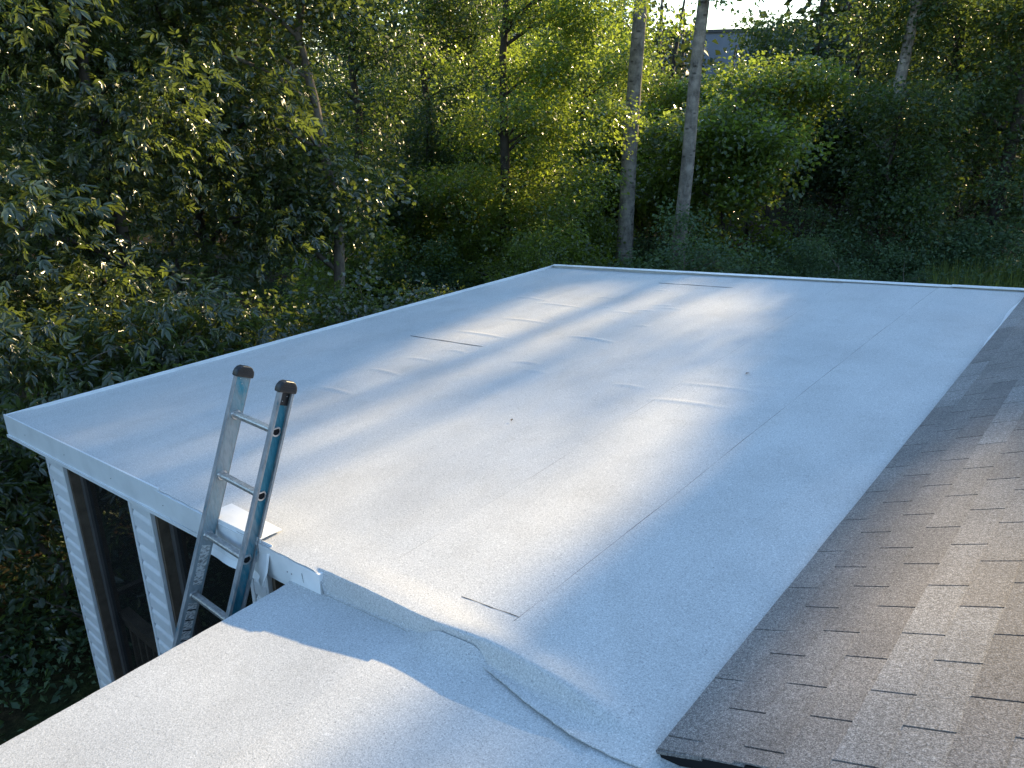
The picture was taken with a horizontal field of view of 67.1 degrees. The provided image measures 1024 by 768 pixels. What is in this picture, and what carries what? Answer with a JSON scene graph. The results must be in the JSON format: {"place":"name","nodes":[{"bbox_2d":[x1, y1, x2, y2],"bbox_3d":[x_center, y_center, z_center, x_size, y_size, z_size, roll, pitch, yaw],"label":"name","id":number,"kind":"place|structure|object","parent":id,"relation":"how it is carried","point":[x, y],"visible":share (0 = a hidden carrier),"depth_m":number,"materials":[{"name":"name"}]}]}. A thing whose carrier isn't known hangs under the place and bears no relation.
{"place":"outdoors","nodes":[
{"label":"outdoors","id":0,"kind":"place"},
{"bbox_2d":[0,115,1023,744],"bbox_3d":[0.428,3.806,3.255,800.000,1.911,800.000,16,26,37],"label":"ground","id":1,"kind":"structure","parent":0,"point":[14,721],"depth_m":9.13,"materials":[{"name":"green plant"}]},
{"bbox_2d":[0,438,49,681],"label":"dogwood bush","id":2,"kind":"object","parent":1,"relation":"on","point":[20,656],"visible":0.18,"depth_m":8.06,"materials":[{"name":"green plant"}]},
{"bbox_2d":[0,78,74,260],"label":"understory tree","id":3,"kind":"object","parent":1,"relation":"on","point":[7,107],"visible":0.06,"depth_m":20.09,"materials":[{"name":"green plant"}]},
{"bbox_2d":[0,0,153,409],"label":"hickory tree","id":4,"kind":"object","parent":1,"relation":"on","point":[17,206],"visible":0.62,"depth_m":8.78,"materials":[{"name":"green plant"}]},
{"bbox_2d":[0,487,190,666],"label":"dogwood bush","id":5,"kind":"object","parent":1,"relation":"on","point":[55,577],"visible":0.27,"depth_m":7.84,"materials":[{"name":"green plant"}]},
{"bbox_2d":[0,24,194,395],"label":"hickory tree","id":6,"kind":"object","parent":1,"relation":"on","point":[25,95],"visible":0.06,"depth_m":13.83,"materials":[{"name":"green plant"}]},
{"bbox_2d":[0,291,208,608],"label":"ash sapling","id":7,"kind":"object","parent":1,"relation":"on","point":[20,465],"visible":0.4,"depth_m":8.00,"materials":[{"name":"green plant"}]},
{"bbox_2d":[0,0,275,397],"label":"hickory tree","id":8,"kind":"object","parent":1,"relation":"on","point":[140,107],"visible":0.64,"depth_m":10.31,"materials":[{"name":"green plant"}]},
{"bbox_2d":[92,28,233,293],"bbox_3d":[-10.014,-6.219,22.073,4.013,7.872,4.238,11,23,29],"label":"understory tree","id":9,"kind":"object","parent":1,"relation":"on","point":[176,260],"visible":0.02,"depth_m":21.95,"materials":[{"name":"green plant"}]},
{"bbox_2d":[38,251,300,543],"bbox_3d":[-4.266,0.299,9.794,3.540,3.898,4.113,-15,25,-34],"label":"ash sapling","id":10,"kind":"object","parent":1,"relation":"on","point":[209,343],"visible":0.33,"depth_m":9.15,"materials":[{"name":"green plant"}]},
{"bbox_2d":[4,0,405,314],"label":"hickory tree","id":11,"kind":"object","parent":1,"relation":"on","point":[206,248],"visible":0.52,"depth_m":12.72,"materials":[{"name":"green plant"}]},
{"bbox_2d":[172,365,296,647],"bbox_3d":[-1.745,2.131,3.893,0.427,4.176,1.828,15,25,36],"label":"extension ladder","id":12,"kind":"object","parent":1,"relation":"on","point":[260,492],"visible":0.68,"depth_m":3.87,"materials":[{"name":"silver metal"}]},
{"bbox_2d":[120,0,417,322],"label":"sweetgum tree","id":13,"kind":"object","parent":1,"relation":"on","point":[318,11],"visible":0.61,"depth_m":13.29,"materials":[{"name":"green plant"}]},
{"bbox_2d":[244,42,360,225],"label":"understory tree","id":14,"kind":"object","parent":1,"relation":"on","point":[335,76],"visible":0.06,"depth_m":23.40,"materials":[{"name":"green plant"}]},
{"bbox_2d":[205,254,445,353],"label":"maple sapling","id":15,"kind":"object","parent":1,"relation":"on","point":[333,316],"visible":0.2,"depth_m":10.62,"materials":[{"name":"green plant"}]},
{"bbox_2d":[247,203,413,340],"bbox_3d":[-4.233,-2.699,18.314,3.756,3.525,5.220,15,25,35],"label":"viburnum bush","id":16,"kind":"object","parent":1,"relation":"on","point":[317,268],"visible":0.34,"depth_m":18.00,"materials":[{"name":"green plant"}]},
{"bbox_2d":[256,0,456,309],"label":"elm tree","id":17,"kind":"object","parent":1,"relation":"on","point":[381,51],"visible":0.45,"depth_m":19.01,"materials":[{"name":"green plant"}]},
{"bbox_2d":[279,122,462,279],"bbox_3d":[-4.246,-5.351,23.644,6.826,5.224,4.912,-6,21,-14],"label":"viburnum bush","id":18,"kind":"object","parent":1,"relation":"on","point":[373,159],"visible":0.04,"depth_m":23.13,"materials":[{"name":"green plant"}]},
{"bbox_2d":[335,60,440,182],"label":"understory tree","id":19,"kind":"object","parent":1,"relation":"on","point":[371,87],"visible":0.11,"depth_m":27.34,"materials":[{"name":"green plant"}]},
{"bbox_2d":[347,225,492,310],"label":"shrub","id":20,"kind":"object","parent":1,"relation":"on","point":[416,271],"visible":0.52,"depth_m":19.07,"materials":[{"name":"green plant"}]},
{"bbox_2d":[393,277,466,304],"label":"viburnum bush","id":21,"kind":"object","parent":1,"relation":"on","point":[437,295],"visible":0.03,"depth_m":16.19,"materials":[{"name":"green plant"}]},
{"bbox_2d":[370,159,498,301],"bbox_3d":[-2.517,-4.461,22.309,4.334,4.067,6.023,1,20,4],"label":"viburnum bush","id":22,"kind":"object","parent":1,"relation":"on","point":[433,232],"visible":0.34,"depth_m":21.60,"materials":[{"name":"green plant"}]},
{"bbox_2d":[353,0,540,263],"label":"elm tree","id":23,"kind":"object","parent":1,"relation":"on","point":[427,109],"visible":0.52,"depth_m":22.42,"materials":[{"name":"green plant"}]},
{"bbox_2d":[418,70,499,167],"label":"understory tree","id":24,"kind":"object","parent":1,"relation":"on","point":[470,95],"visible":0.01,"depth_m":30.63,"materials":[{"name":"green plant"}]},
{"bbox_2d":[393,197,529,293],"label":"viburnum bush","id":25,"kind":"object","parent":1,"relation":"on","point":[464,236],"visible":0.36,"depth_m":20.25,"materials":[{"name":"green plant"}]},
{"bbox_2d":[0,242,924,740],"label":"undergrowth","id":26,"kind":"object","parent":1,"relation":"on","point":[44,654],"visible":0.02,"depth_m":8.10,"materials":[{"name":"green plant"}]},
{"bbox_2d":[384,69,550,227],"bbox_3d":[-1.581,-7.822,27.295,5.778,6.869,8.031,0,20,0],"label":"viburnum bush","id":27,"kind":"object","parent":1,"relation":"on","point":[477,145],"visible":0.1,"depth_m":25.77,"materials":[{"name":"green plant"}]},
{"bbox_2d":[0,297,1023,767],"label":"house","id":28,"kind":"structure","parent":1,"relation":"on","point":[886,631],"depth_m":2.65,"materials":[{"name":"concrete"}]},
{"bbox_2d":[3,264,1023,767],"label":"screened porch","id":29,"kind":"object","parent":1,"relation":"on","point":[617,530],"visible":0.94,"depth_m":4.67,"materials":[{"name":"white metal"}]},
{"bbox_2d":[448,215,594,287],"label":"viburnum bush","id":30,"kind":"object","parent":1,"relation":"on","point":[527,264],"visible":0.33,"depth_m":17.73,"materials":[{"name":"green plant"}]},
{"bbox_2d":[393,0,659,276],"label":"elm tree","id":31,"kind":"object","parent":1,"relation":"on","point":[542,69],"visible":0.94,"depth_m":18.88,"materials":[{"name":"green plant"}]},
{"bbox_2d":[441,85,620,269],"bbox_3d":[0.161,-6.320,24.886,7.228,6.182,5.200,8,22,21],"label":"viburnum bush","id":32,"kind":"object","parent":1,"relation":"on","point":[533,156],"visible":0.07,"depth_m":24.01,"materials":[{"name":"green plant"}]},
{"bbox_2d":[497,33,589,150],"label":"understory tree","id":33,"kind":"object","parent":1,"relation":"on","point":[523,62],"depth_m":31.46,"materials":[{"name":"green plant"}]},
{"bbox_2d":[480,59,664,211],"bbox_3d":[1.534,-8.024,27.854,5.778,6.869,8.031,-13,24,-31],"label":"viburnum bush","id":34,"kind":"object","parent":1,"relation":"on","point":[582,119],"visible":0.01,"depth_m":26.27,"materials":[{"name":"green plant"}]},
{"bbox_2d":[518,154,645,266],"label":"viburnum bush","id":35,"kind":"object","parent":1,"relation":"on","point":[598,228],"visible":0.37,"depth_m":21.45,"materials":[{"name":"green plant"}]},
{"bbox_2d":[479,1,707,218],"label":"maple tree","id":36,"kind":"object","parent":1,"relation":"on","point":[621,57],"visible":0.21,"depth_m":24.12,"materials":[{"name":"green plant"}]},
{"bbox_2d":[585,228,654,267],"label":"shrub","id":37,"kind":"object","parent":1,"relation":"on","point":[633,249],"visible":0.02,"depth_m":23.94,"materials":[{"name":"green plant"}]},
{"bbox_2d":[586,53,659,151],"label":"understory tree","id":38,"kind":"object","parent":1,"relation":"on","point":[626,74],"depth_m":32.68,"materials":[{"name":"green plant"}]},
{"bbox_2d":[615,0,647,267],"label":"poplar tree","id":39,"kind":"object","parent":1,"relation":"on","point":[627,201],"visible":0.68,"depth_m":20.23,"materials":[{"name":"grey plant"}]},
{"bbox_2d":[558,117,730,249],"bbox_3d":[4.435,-6.903,27.398,6.826,5.224,4.912,6,21,17],"label":"viburnum bush","id":40,"kind":"object","parent":1,"relation":"on","point":[642,224],"visible":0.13,"depth_m":26.85,"materials":[{"name":"green plant"}]},
{"bbox_2d":[586,34,730,247],"bbox_3d":[5.227,-8.698,28.177,5.989,7.842,5.052,-2,20,-5],"label":"maple tree","id":41,"kind":"object","parent":1,"relation":"on","point":[676,94],"visible":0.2,"depth_m":26.83,"materials":[{"name":"green plant"}]},
{"bbox_2d":[615,221,707,268],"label":"shrub","id":42,"kind":"object","parent":1,"relation":"on","point":[651,244],"visible":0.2,"depth_m":24.16,"materials":[{"name":"green plant"}]},
{"bbox_2d":[606,195,777,275],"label":"shrub","id":43,"kind":"object","parent":1,"relation":"on","point":[655,259],"visible":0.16,"depth_m":17.54,"materials":[{"name":"green plant"}]},
{"bbox_2d":[670,0,764,269],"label":"poplar tree","id":44,"kind":"object","parent":1,"relation":"on","point":[690,129],"visible":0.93,"depth_m":17.80,"materials":[{"name":"grey plant"}]},
{"bbox_2d":[605,60,838,271],"bbox_3d":[5.714,-5.488,21.592,6.721,6.651,4.848,16,26,37],"label":"oak tree","id":45,"kind":"object","parent":1,"relation":"on","point":[721,130],"visible":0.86,"depth_m":20.41,"materials":[{"name":"green plant"}]},
{"bbox_2d":[654,222,795,275],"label":"shrub","id":46,"kind":"object","parent":1,"relation":"on","point":[686,249],"visible":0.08,"depth_m":16.99,"materials":[{"name":"green plant"}]},
{"bbox_2d":[656,28,833,90],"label":"building","id":47,"kind":"structure","parent":1,"relation":"on","point":[711,36],"depth_m":55.16,"materials":[{"name":"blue brick"}]},
{"bbox_2d":[680,43,862,264],"bbox_3d":[7.432,-6.495,23.458,5.430,7.052,4.493,16,26,37],"label":"oak tree","id":48,"kind":"object","parent":1,"relation":"on","point":[802,82],"visible":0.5,"depth_m":21.63,"materials":[{"name":"green plant"}]},
{"bbox_2d":[713,4,830,234],"bbox_3d":[9.533,-9.973,29.923,4.238,8.652,4.013,10,23,26],"label":"understory tree","id":49,"kind":"object","parent":1,"relation":"on","point":[758,31],"visible":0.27,"depth_m":28.52,"materials":[{"name":"green plant"}]},
{"bbox_2d":[711,221,855,279],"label":"shrub","id":50,"kind":"object","parent":1,"relation":"on","point":[784,268],"visible":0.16,"depth_m":19.07,"materials":[{"name":"green plant"}]},
{"bbox_2d":[742,193,880,279],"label":"shrub","id":51,"kind":"object","parent":1,"relation":"on","point":[809,212],"visible":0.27,"depth_m":20.93,"materials":[{"name":"green plant"}]},
{"bbox_2d":[760,52,876,233],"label":"understory tree","id":52,"kind":"object","parent":1,"relation":"on","point":[823,115],"visible":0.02,"depth_m":29.34,"materials":[{"name":"green plant"}]},
{"bbox_2d":[778,229,895,281],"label":"shrub","id":53,"kind":"object","parent":1,"relation":"on","point":[855,275],"visible":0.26,"depth_m":18.99,"materials":[{"name":"green plant"}]},
{"bbox_2d":[771,17,941,245],"bbox_3d":[12.703,-9.006,28.215,6.515,8.108,6.333,16,26,37],"label":"forest tree","id":54,"kind":"object","parent":1,"relation":"on","point":[824,182],"visible":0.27,"depth_m":27.52,"materials":[{"name":"green plant"}]},
{"bbox_2d":[822,51,915,220],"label":"understory tree","id":55,"kind":"object","parent":1,"relation":"on","point":[869,85],"visible":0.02,"depth_m":30.43,"materials":[{"name":"green plant"}]},
{"bbox_2d":[795,212,981,282],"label":"shrub","id":56,"kind":"object","parent":1,"relation":"on","point":[864,249],"visible":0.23,"depth_m":20.62,"materials":[{"name":"green plant"}]},
{"bbox_2d":[809,0,982,270],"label":"forest tree","id":57,"kind":"object","parent":1,"relation":"on","point":[914,15],"visible":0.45,"depth_m":23.07,"materials":[{"name":"green plant"}]},
{"bbox_2d":[804,68,1000,277],"bbox_3d":[10.245,-5.219,21.137,4.238,6.383,4.013,16,26,37],"label":"understory tree","id":58,"kind":"object","parent":1,"relation":"on","point":[884,162],"visible":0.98,"depth_m":20.45,"materials":[{"name":"green plant"}]},
{"bbox_2d":[860,242,960,284],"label":"shrub","id":59,"kind":"object","parent":1,"relation":"on","point":[920,276],"visible":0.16,"depth_m":19.34,"materials":[{"name":"green plant"}]},
{"bbox_2d":[870,43,984,231],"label":"understory tree","id":60,"kind":"object","parent":1,"relation":"on","point":[928,65],"visible":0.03,"depth_m":28.88,"materials":[{"name":"green plant"}]},
{"bbox_2d":[854,0,1023,243],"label":"forest tree","id":61,"kind":"object","parent":1,"relation":"on","point":[955,58],"visible":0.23,"depth_m":24.92,"materials":[{"name":"green plant"}]},
{"bbox_2d":[862,173,1015,281],"bbox_3d":[12.145,-3.866,21.570,6.360,4.168,3.929,-8,22,-20],"label":"shrub","id":62,"kind":"object","parent":1,"relation":"on","point":[928,254],"visible":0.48,"depth_m":20.44,"materials":[{"name":"green plant"}]},
{"bbox_2d":[895,0,1023,264],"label":"forest tree","id":63,"kind":"object","parent":1,"relation":"on","point":[1002,24],"visible":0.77,"depth_m":21.76,"materials":[{"name":"green plant"}]},
{"bbox_2d":[899,243,1023,286],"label":"shrub","id":64,"kind":"object","parent":1,"relation":"on","point":[1000,261],"visible":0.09,"depth_m":18.36,"materials":[{"name":"green plant"}]},
{"bbox_2d":[919,250,1023,287],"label":"tall grass","id":65,"kind":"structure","parent":1,"relation":"on","point":[1016,280],"depth_m":18.61,"materials":[{"name":"green plant"}]},
{"bbox_2d":[928,160,1023,281],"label":"shrub","id":66,"kind":"object","parent":1,"relation":"on","point":[1014,247],"visible":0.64,"depth_m":20.79,"materials":[{"name":"green plant"}]},
{"bbox_2d":[976,25,1023,220],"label":"forest tree","id":67,"kind":"object","parent":1,"relation":"on","point":[1013,102],"visible":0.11,"depth_m":25.40,"materials":[{"name":"green plant"}]},
{"bbox_2d":[2,0,1023,222],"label":"forest","id":68,"kind":"object","parent":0,"point":[679,58],"depth_m":36.23,"materials":[{"name":"green plant"}]},
{"bbox_2d":[248,0,833,91],"label":"sky","id":69,"kind":"structure","parent":0,"point":[716,19],"materials":[{"name":"white"}]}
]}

